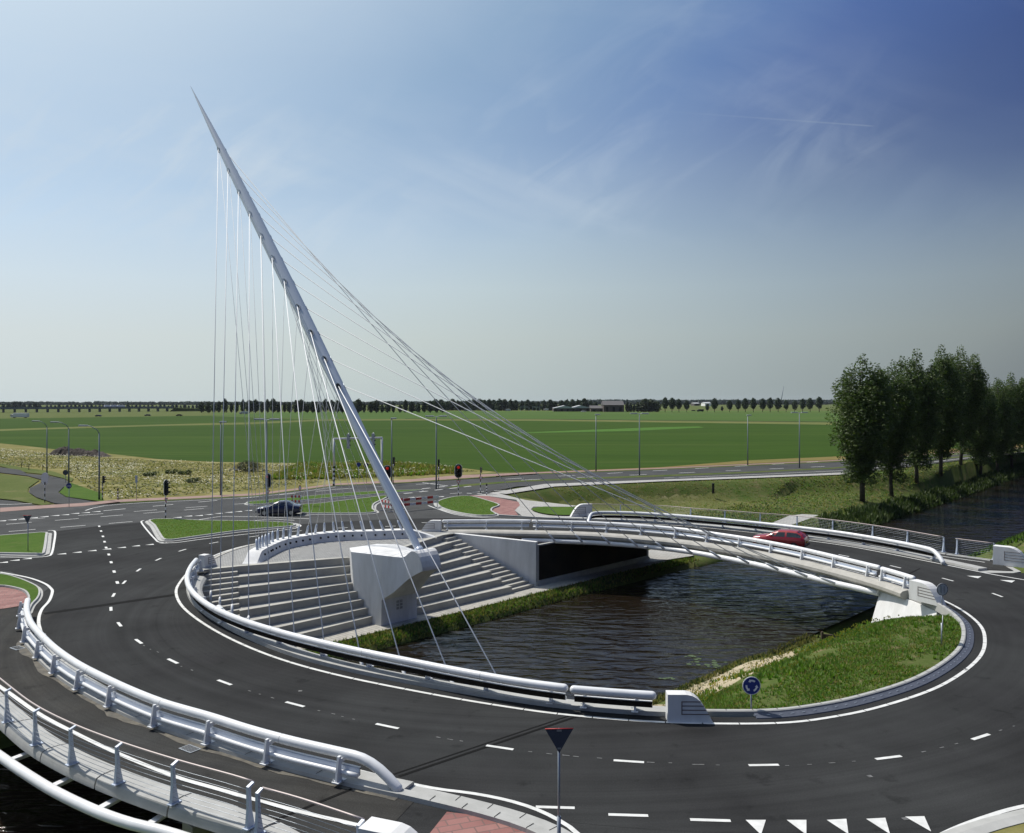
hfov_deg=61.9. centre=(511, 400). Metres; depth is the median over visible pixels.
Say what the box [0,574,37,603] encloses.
grass island
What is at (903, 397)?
poplar tree
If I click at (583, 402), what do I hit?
tree
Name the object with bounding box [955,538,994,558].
wire railing
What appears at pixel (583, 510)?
end block
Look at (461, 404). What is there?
tree
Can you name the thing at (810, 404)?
tree
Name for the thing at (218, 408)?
tree
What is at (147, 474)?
bush
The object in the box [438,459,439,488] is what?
traffic light
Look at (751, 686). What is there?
roundabout sign
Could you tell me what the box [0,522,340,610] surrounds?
road
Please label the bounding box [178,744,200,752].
drain grate
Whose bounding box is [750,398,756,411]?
tree
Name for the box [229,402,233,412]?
tree
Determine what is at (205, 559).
end block
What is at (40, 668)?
kerb
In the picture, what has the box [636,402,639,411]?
tree
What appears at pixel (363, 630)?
quay path
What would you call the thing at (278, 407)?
tree
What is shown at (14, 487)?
verge
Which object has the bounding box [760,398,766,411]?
tree
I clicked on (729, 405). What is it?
tree
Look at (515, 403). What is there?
tree
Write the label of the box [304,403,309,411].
tree
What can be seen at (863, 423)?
poplar tree
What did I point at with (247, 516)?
edge line
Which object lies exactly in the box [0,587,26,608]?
brick path
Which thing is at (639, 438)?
street lamp
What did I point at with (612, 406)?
farm building
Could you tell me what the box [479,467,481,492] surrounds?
traffic light
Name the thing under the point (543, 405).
tree
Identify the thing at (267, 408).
tree
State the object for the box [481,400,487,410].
tree
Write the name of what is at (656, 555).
quay path
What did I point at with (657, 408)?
tree
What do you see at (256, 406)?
tree
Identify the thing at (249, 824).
wire railing
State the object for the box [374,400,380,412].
tree
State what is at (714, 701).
grass
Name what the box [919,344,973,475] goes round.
poplar tree
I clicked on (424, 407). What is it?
tree
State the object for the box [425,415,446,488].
street lamp
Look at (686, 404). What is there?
tree
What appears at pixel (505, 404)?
tree
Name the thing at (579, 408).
farm building
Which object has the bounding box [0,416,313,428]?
field
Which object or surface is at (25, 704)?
edge line
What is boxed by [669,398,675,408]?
tree
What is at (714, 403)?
tree
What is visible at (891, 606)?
abutment
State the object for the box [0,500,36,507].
side road
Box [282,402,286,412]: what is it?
tree
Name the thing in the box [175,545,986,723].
edge line
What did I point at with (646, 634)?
water
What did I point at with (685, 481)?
grass
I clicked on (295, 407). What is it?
tree
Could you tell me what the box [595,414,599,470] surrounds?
street lamp
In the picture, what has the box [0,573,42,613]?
kerb
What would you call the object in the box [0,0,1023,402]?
sky
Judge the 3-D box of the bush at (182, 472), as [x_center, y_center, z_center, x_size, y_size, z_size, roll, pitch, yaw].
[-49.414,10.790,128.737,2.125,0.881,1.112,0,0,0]
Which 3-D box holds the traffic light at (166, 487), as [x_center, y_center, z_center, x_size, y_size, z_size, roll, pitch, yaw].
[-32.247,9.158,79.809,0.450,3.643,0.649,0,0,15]
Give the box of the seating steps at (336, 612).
[237,556,372,644]
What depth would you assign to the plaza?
62.04 m
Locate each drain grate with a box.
[10,646,24,649]
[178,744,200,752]
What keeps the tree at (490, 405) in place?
on the ground at (954, 474)
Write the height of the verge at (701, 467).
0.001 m
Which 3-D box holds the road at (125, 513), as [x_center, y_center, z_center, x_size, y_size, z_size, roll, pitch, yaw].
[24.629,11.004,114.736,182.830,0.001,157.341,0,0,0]
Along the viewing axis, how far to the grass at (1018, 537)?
74.58 m
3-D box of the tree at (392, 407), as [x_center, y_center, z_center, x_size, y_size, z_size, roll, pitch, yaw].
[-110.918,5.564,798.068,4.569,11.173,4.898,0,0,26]
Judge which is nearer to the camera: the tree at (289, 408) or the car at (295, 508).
the car at (295, 508)
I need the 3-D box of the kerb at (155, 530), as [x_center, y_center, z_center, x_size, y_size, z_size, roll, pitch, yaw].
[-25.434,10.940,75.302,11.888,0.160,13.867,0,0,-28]
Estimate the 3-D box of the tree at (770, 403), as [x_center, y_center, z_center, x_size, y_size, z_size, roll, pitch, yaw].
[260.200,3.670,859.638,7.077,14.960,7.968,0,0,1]
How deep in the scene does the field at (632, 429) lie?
333.02 m
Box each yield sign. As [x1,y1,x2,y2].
[23,515,31,523]
[545,728,572,832]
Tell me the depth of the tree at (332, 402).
798.67 m
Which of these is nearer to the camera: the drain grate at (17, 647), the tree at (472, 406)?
the drain grate at (17, 647)
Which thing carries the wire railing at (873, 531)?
on the cycle path at (989, 565)
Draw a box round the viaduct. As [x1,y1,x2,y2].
[0,406,205,412]
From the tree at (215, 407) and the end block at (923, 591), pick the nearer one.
the end block at (923, 591)
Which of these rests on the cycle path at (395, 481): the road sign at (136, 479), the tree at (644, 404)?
the road sign at (136, 479)
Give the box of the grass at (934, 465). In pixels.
[734,453,1000,517]
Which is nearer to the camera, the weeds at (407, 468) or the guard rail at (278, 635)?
the guard rail at (278, 635)
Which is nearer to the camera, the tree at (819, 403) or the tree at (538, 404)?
the tree at (819, 403)
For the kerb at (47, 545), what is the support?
on the road at (125, 513)
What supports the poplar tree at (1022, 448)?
on the ground at (954, 474)
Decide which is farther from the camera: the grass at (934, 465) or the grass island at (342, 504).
the grass at (934, 465)
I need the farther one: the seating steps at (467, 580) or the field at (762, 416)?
the field at (762, 416)
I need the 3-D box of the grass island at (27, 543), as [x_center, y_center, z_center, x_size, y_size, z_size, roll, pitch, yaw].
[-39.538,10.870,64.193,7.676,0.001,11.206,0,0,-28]
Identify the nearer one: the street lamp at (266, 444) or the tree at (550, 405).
the street lamp at (266, 444)
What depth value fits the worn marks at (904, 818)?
26.38 m
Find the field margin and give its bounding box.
[0,419,831,430]
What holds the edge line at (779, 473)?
on the road at (125, 513)
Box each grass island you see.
[0,532,44,552]
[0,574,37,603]
[151,519,292,538]
[247,490,412,503]
[302,495,386,512]
[438,496,497,514]
[532,506,574,514]
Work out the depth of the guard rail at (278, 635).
34.17 m
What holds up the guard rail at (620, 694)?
on the cable stayed bridge
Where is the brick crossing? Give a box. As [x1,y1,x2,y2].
[0,503,83,511]
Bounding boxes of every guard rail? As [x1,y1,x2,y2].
[15,598,401,791]
[184,558,567,703]
[442,519,530,529]
[532,520,880,576]
[570,685,655,712]
[586,511,944,563]
[878,567,915,588]
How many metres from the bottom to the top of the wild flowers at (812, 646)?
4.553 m
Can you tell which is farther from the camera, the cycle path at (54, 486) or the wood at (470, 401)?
the wood at (470, 401)
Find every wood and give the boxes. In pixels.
[0,401,446,404]
[372,400,575,403]
[580,399,835,404]
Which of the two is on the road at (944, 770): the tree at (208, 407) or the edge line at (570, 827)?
the edge line at (570, 827)
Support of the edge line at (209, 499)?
on the road at (125, 513)
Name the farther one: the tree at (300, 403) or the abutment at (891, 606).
the tree at (300, 403)
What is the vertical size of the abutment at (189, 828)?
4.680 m
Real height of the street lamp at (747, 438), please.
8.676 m
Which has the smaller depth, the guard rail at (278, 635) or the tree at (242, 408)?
the guard rail at (278, 635)
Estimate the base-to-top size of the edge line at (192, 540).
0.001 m
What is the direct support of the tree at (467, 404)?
on the ground at (954, 474)
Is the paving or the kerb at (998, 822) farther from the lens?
the paving
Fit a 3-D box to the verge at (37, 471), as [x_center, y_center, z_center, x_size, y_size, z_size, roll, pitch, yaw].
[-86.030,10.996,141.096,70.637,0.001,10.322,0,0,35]
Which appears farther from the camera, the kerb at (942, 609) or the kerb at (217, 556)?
the kerb at (217, 556)
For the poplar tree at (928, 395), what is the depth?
130.55 m
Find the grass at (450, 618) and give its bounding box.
[303,555,698,659]
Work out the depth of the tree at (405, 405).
803.38 m
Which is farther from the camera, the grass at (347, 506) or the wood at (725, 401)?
the wood at (725, 401)
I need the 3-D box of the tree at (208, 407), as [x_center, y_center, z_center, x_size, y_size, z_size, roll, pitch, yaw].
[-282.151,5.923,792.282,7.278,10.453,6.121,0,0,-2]
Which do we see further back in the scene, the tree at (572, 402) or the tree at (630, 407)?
the tree at (572, 402)
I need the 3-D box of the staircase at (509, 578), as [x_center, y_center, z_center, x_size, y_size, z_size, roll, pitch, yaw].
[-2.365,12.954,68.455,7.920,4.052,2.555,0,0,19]
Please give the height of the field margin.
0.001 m
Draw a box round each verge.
[0,464,73,481]
[0,474,51,504]
[60,483,103,500]
[120,476,495,502]
[447,451,1023,487]
[539,448,1020,473]
[553,445,1021,471]
[991,823,1023,832]
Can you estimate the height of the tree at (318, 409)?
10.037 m
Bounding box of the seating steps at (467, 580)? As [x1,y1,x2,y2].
[404,535,511,614]
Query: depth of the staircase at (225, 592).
54.34 m
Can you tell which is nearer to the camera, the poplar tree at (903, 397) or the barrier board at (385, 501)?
the barrier board at (385, 501)
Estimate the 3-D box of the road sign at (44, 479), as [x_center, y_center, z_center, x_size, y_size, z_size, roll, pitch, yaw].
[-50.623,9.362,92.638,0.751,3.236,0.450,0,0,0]
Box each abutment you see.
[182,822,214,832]
[511,538,649,585]
[871,592,941,622]
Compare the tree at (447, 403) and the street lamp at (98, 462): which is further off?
the tree at (447, 403)
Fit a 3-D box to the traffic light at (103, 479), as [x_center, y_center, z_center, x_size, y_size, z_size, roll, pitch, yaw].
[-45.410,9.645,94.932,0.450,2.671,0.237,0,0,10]
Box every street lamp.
[32,420,47,472]
[50,421,69,482]
[78,425,99,499]
[219,421,226,494]
[255,418,279,501]
[391,418,396,482]
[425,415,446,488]
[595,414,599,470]
[630,413,648,474]
[747,415,751,464]
[791,412,807,467]
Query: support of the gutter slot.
on the ground at (954, 474)
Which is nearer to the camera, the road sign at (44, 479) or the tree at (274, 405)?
the road sign at (44, 479)
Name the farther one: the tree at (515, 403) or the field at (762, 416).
the tree at (515, 403)
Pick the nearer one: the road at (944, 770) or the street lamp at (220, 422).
the road at (944, 770)
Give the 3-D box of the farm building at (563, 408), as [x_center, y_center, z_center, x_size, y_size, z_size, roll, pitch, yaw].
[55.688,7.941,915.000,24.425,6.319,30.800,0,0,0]
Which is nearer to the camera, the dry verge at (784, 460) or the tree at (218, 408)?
the dry verge at (784, 460)
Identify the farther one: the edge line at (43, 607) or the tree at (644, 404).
the tree at (644, 404)
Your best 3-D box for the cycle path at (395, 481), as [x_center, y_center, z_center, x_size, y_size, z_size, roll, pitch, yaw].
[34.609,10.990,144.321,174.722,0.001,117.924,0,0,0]
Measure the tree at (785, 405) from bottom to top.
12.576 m
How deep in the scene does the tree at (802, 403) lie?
858.75 m
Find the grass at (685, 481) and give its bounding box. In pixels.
[548,475,851,528]
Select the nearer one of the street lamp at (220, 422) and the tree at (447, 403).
the street lamp at (220, 422)
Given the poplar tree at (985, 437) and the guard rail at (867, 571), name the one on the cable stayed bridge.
the guard rail at (867, 571)
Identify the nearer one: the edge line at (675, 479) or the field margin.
the edge line at (675, 479)
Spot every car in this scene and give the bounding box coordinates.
[255,500,302,515]
[751,529,809,550]
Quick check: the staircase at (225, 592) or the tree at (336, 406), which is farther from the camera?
the tree at (336, 406)
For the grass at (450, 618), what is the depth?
62.07 m
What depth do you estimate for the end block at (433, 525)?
71.54 m
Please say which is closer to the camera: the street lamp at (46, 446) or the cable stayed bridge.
the cable stayed bridge
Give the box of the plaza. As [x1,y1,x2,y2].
[207,531,453,567]
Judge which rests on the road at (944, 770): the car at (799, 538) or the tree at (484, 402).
the car at (799, 538)
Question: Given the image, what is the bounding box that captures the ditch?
[567,419,807,421]
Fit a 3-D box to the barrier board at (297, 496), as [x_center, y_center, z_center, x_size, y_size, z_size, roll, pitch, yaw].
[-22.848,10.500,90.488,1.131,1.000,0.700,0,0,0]
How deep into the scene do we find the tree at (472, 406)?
1005.43 m
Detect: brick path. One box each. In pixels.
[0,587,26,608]
[430,812,524,832]
[471,495,519,514]
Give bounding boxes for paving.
[477,492,574,516]
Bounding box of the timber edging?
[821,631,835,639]
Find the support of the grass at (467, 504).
on the grass island at (486, 506)
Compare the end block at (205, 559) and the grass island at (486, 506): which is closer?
the end block at (205, 559)
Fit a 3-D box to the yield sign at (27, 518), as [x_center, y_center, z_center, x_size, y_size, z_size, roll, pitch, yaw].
[-35.081,9.736,61.820,0.693,2.928,0.113,0,0,10]
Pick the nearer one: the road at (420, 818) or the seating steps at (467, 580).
the road at (420, 818)
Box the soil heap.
[48,446,110,456]
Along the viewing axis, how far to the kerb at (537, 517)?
80.28 m
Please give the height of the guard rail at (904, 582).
0.825 m
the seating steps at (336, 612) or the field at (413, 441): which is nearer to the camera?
the seating steps at (336, 612)
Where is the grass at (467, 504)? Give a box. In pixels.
[439,495,496,514]
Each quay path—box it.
[291,558,677,648]
[635,550,692,564]
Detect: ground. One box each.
[0,404,1023,748]
[0,443,495,505]
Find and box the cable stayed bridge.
[0,88,1020,832]
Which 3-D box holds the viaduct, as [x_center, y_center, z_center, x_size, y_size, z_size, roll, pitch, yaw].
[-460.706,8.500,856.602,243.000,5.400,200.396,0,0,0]
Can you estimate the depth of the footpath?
92.42 m
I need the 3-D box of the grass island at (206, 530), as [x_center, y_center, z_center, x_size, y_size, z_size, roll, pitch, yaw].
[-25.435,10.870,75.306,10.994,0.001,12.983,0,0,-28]
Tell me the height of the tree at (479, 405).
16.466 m
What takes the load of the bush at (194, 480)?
on the weedy ground at (21, 448)
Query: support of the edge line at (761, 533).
on the road at (944, 770)
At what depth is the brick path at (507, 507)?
89.69 m
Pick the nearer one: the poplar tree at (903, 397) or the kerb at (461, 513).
the kerb at (461, 513)
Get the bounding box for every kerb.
[0,532,51,555]
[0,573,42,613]
[23,634,413,797]
[145,518,298,541]
[214,530,447,558]
[244,489,423,505]
[296,495,386,514]
[398,789,552,832]
[434,495,499,516]
[499,514,576,519]
[553,516,986,570]
[706,588,965,716]
[941,808,1023,832]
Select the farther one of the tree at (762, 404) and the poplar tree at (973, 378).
the tree at (762, 404)
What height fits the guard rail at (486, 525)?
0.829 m
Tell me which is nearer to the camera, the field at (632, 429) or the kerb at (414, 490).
the kerb at (414, 490)
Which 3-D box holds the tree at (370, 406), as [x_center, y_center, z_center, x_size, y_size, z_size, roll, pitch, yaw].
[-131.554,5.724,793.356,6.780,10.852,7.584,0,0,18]
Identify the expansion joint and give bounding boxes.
[44,568,920,819]
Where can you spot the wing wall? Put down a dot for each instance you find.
(518, 556)
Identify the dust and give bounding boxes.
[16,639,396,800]
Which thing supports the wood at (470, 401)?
on the ground at (954, 474)
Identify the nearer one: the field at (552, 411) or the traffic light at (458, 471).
the traffic light at (458, 471)
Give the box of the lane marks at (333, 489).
[9,455,930,531]
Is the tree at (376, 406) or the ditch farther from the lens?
the tree at (376, 406)
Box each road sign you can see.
[135,475,137,499]
[357,462,360,482]
[936,583,947,604]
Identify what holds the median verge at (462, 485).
on the road at (125, 513)
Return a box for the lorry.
[10,413,28,417]
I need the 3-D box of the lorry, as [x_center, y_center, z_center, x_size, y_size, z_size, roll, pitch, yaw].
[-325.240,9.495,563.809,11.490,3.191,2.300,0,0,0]
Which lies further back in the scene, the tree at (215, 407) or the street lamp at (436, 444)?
the tree at (215, 407)
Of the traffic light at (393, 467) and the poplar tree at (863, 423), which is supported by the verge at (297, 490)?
the traffic light at (393, 467)
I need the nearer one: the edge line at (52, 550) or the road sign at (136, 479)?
the edge line at (52, 550)
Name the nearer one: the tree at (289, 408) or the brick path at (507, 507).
the brick path at (507, 507)
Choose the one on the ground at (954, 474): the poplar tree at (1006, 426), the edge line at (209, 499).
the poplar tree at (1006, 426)
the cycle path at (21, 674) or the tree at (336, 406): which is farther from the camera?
the tree at (336, 406)
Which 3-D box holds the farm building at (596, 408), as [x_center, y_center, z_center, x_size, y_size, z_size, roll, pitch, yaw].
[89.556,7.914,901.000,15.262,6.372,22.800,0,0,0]
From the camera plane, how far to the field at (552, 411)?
905.75 m
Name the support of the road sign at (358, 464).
on the cycle path at (395, 481)
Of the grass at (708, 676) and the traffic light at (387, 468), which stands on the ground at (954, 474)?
the grass at (708, 676)
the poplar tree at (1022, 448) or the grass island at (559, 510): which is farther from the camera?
the poplar tree at (1022, 448)
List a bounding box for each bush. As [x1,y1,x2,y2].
[142,471,157,475]
[165,469,177,473]
[177,470,191,474]
[186,477,201,482]
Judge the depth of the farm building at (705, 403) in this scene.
1908.88 m
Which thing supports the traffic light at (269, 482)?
on the grass island at (317, 496)
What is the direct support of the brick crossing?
on the cycle path at (395, 481)
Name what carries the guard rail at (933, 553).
on the kerb at (947, 561)
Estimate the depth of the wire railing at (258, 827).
21.12 m
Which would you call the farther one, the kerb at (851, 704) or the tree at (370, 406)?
the tree at (370, 406)
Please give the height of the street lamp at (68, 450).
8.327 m
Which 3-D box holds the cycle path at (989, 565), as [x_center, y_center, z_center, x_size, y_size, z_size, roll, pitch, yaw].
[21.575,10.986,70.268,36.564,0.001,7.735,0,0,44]
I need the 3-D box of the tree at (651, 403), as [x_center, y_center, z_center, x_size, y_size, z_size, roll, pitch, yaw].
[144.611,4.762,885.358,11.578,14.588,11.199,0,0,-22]
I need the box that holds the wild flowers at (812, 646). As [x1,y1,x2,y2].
[692,615,898,699]
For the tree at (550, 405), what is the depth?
997.33 m
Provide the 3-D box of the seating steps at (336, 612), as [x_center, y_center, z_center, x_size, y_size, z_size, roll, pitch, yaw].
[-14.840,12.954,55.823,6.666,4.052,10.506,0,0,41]
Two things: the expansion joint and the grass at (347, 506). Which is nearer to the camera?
the expansion joint
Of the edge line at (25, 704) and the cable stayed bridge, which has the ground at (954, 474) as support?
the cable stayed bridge
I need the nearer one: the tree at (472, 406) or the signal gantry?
the signal gantry
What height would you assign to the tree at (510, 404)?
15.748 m
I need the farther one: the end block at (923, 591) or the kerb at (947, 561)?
the kerb at (947, 561)
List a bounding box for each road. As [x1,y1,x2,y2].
[0,452,1019,591]
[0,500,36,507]
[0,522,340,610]
[32,518,1023,832]
[396,573,1023,832]
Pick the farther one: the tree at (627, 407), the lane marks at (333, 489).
the tree at (627, 407)
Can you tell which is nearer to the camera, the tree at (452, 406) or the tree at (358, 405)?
the tree at (358, 405)
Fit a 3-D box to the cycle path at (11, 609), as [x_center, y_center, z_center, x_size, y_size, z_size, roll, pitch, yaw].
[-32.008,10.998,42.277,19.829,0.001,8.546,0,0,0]
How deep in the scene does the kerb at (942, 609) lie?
31.68 m
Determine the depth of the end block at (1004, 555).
56.88 m
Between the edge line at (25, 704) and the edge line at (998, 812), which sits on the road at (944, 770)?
the edge line at (998, 812)
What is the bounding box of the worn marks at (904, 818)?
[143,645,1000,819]
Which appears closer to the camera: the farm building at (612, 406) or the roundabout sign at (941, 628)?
the roundabout sign at (941, 628)
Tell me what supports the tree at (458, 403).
on the ground at (954, 474)
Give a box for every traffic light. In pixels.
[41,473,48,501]
[102,476,105,499]
[164,479,169,517]
[265,473,270,501]
[384,465,390,498]
[393,457,394,482]
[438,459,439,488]
[455,464,461,494]
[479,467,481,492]
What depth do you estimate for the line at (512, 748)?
26.23 m
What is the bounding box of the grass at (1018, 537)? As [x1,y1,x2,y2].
[966,531,1023,556]
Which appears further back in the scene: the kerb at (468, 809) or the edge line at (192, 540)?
the edge line at (192, 540)
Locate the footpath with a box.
[773,514,816,524]
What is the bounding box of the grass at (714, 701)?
[698,614,961,708]
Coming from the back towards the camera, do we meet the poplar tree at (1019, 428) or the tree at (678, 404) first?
the tree at (678, 404)
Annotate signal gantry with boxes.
[333,432,382,485]
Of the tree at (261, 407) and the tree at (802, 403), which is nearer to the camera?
the tree at (261, 407)
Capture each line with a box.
[0,572,53,629]
[0,685,357,825]
[43,530,55,556]
[85,487,331,510]
[98,522,1002,821]
[141,520,300,542]
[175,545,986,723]
[199,516,305,519]
[362,770,579,832]
[428,505,1023,579]
[537,472,842,485]
[614,518,980,561]
[675,459,953,477]
[940,804,1023,832]
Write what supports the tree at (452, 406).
on the ground at (954, 474)
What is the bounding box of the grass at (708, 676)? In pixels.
[645,632,818,704]
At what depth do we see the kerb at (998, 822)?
22.05 m
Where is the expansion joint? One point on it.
(107, 604)
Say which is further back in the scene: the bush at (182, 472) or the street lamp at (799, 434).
the street lamp at (799, 434)
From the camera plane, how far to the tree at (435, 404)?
794.69 m
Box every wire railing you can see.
[0,678,254,830]
[254,787,364,832]
[586,503,945,551]
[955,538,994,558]
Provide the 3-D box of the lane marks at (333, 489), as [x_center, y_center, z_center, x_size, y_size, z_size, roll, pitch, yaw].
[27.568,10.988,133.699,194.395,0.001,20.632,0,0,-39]
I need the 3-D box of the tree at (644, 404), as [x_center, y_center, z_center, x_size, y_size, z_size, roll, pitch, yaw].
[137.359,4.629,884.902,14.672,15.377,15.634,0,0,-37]
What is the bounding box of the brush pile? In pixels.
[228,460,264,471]
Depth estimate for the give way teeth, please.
22.30 m
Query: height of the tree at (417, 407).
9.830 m
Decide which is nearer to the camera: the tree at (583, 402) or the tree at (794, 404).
the tree at (794, 404)
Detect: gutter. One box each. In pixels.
[408,786,570,832]
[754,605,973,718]
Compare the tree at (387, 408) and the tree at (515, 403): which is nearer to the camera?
the tree at (387, 408)
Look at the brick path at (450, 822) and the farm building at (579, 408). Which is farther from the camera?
the farm building at (579, 408)
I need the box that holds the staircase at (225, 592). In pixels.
[202,565,239,615]
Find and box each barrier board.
[291,495,301,503]
[379,499,392,511]
[404,495,439,510]
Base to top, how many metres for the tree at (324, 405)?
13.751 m
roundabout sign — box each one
[742,677,760,708]
[941,615,942,643]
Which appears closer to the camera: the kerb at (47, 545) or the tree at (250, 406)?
the kerb at (47, 545)
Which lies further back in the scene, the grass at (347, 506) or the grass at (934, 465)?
the grass at (934, 465)
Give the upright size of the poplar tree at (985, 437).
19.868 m
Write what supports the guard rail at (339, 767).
on the kerb at (370, 782)
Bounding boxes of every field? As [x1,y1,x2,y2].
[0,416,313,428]
[0,420,1020,471]
[205,412,839,421]
[214,411,830,413]
[520,426,703,432]
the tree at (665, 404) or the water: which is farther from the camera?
the tree at (665, 404)
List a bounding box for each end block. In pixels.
[199,554,216,567]
[358,817,417,832]
[421,520,441,531]
[570,504,591,516]
[666,690,712,722]
[909,579,945,605]
[993,545,1023,567]
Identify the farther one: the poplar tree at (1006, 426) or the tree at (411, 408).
the tree at (411, 408)
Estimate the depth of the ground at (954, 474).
110.91 m
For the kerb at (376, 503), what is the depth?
83.14 m
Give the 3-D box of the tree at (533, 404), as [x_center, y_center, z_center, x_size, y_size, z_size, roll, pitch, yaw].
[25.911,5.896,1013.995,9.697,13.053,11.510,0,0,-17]
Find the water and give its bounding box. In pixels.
[0,476,1023,832]
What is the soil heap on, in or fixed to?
on the weedy ground at (21, 448)
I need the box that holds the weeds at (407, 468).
[271,459,462,479]
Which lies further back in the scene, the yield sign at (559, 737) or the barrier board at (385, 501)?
the barrier board at (385, 501)
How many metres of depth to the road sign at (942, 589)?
45.31 m
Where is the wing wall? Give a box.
[453,533,537,585]
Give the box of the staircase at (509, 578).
[438,533,533,592]
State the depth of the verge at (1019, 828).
21.74 m
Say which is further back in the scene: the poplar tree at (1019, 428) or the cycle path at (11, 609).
the poplar tree at (1019, 428)
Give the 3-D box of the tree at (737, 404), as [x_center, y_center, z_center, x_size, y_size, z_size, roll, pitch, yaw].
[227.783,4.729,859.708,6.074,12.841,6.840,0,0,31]
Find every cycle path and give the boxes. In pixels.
[0,448,1015,508]
[0,467,93,503]
[0,606,31,631]
[0,610,412,832]
[616,518,1012,570]
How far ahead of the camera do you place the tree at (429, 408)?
801.03 m
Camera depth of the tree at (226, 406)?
795.59 m
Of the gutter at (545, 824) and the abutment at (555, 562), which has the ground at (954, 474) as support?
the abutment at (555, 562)
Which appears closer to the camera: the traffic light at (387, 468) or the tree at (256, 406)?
the traffic light at (387, 468)
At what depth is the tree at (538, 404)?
992.95 m
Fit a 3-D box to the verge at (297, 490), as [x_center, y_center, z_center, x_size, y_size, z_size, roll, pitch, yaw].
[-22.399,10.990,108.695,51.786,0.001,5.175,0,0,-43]
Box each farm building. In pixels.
[552,405,575,411]
[573,405,589,411]
[589,406,602,411]
[601,401,623,411]
[701,402,710,405]
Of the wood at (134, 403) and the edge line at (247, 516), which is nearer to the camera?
the edge line at (247, 516)
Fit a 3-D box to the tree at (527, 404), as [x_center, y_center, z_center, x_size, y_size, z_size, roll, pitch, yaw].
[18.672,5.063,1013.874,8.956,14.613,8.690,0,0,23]
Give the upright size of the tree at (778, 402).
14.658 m
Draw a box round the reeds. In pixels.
[818,461,1023,531]
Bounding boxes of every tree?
[198,401,204,412]
[204,402,212,412]
[211,403,216,411]
[216,401,221,411]
[221,398,228,412]
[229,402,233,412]
[240,399,245,410]
[245,400,254,412]
[252,399,259,412]
[260,403,263,411]
[265,399,269,412]
[269,398,276,412]
[277,402,281,412]
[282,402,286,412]
[286,402,292,412]
[293,400,299,412]
[298,399,304,412]
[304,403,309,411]
[309,401,315,412]
[316,402,321,412]
[322,400,327,411]
[328,400,334,412]
[335,400,339,412]
[354,398,362,412]
[367,401,373,412]
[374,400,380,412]
[384,402,390,411]
[391,401,394,412]
[402,400,408,412]
[408,402,414,411]
[415,402,420,412]
[421,401,426,411]
[426,400,432,412]
[432,399,438,412]
[439,402,446,412]
[444,401,450,409]
[449,399,455,409]
[454,400,460,409]
[459,401,465,409]
[464,400,471,409]
[470,399,477,409]
[477,398,481,409]
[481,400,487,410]
[487,399,492,410]
[495,398,503,410]
[503,399,508,410]
[508,399,513,409]
[512,400,518,409]
[518,400,524,409]
[524,399,530,409]
[530,401,535,409]
[535,401,540,410]
[541,400,546,409]
[546,399,554,410]
[568,399,576,406]
[580,398,587,406]
[625,401,628,411]
[629,402,632,411]
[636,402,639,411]
[639,398,651,411]
[648,399,655,411]
[653,401,660,411]
[661,397,668,408]
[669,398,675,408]
[676,399,681,409]
[684,400,689,411]
[711,398,718,411]
[726,400,732,411]
[735,399,740,408]
[741,398,749,411]
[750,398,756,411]
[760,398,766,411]
[767,397,773,408]
[774,398,781,408]
[783,400,788,409]
[792,400,797,411]
[799,398,805,411]
[806,398,813,408]
[815,397,822,411]
[824,353,902,501]
[861,359,922,496]
[893,349,949,483]
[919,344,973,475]
[945,345,993,464]
[966,382,1004,475]
[988,377,1019,471]
[991,372,1023,467]
[1017,379,1023,455]
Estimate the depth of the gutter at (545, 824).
23.05 m
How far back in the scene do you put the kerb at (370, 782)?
26.45 m
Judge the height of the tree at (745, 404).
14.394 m
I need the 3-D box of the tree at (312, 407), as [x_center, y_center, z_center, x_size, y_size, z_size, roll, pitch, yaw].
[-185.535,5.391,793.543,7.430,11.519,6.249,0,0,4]
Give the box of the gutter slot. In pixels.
[753,605,970,715]
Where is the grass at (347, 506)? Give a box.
[303,495,383,512]
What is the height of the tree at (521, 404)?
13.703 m
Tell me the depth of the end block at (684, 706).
29.19 m
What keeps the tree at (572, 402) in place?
on the ground at (954, 474)
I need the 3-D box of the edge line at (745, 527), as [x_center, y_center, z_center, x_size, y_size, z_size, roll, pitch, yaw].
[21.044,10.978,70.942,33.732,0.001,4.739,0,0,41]
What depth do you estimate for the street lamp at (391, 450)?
114.42 m
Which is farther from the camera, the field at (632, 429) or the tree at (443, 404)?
the tree at (443, 404)
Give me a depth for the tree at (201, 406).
803.34 m
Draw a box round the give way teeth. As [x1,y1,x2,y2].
[0,496,1014,832]
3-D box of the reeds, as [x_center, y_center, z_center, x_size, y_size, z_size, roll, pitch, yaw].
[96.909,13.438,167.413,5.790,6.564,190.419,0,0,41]
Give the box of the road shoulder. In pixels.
[495,473,842,493]

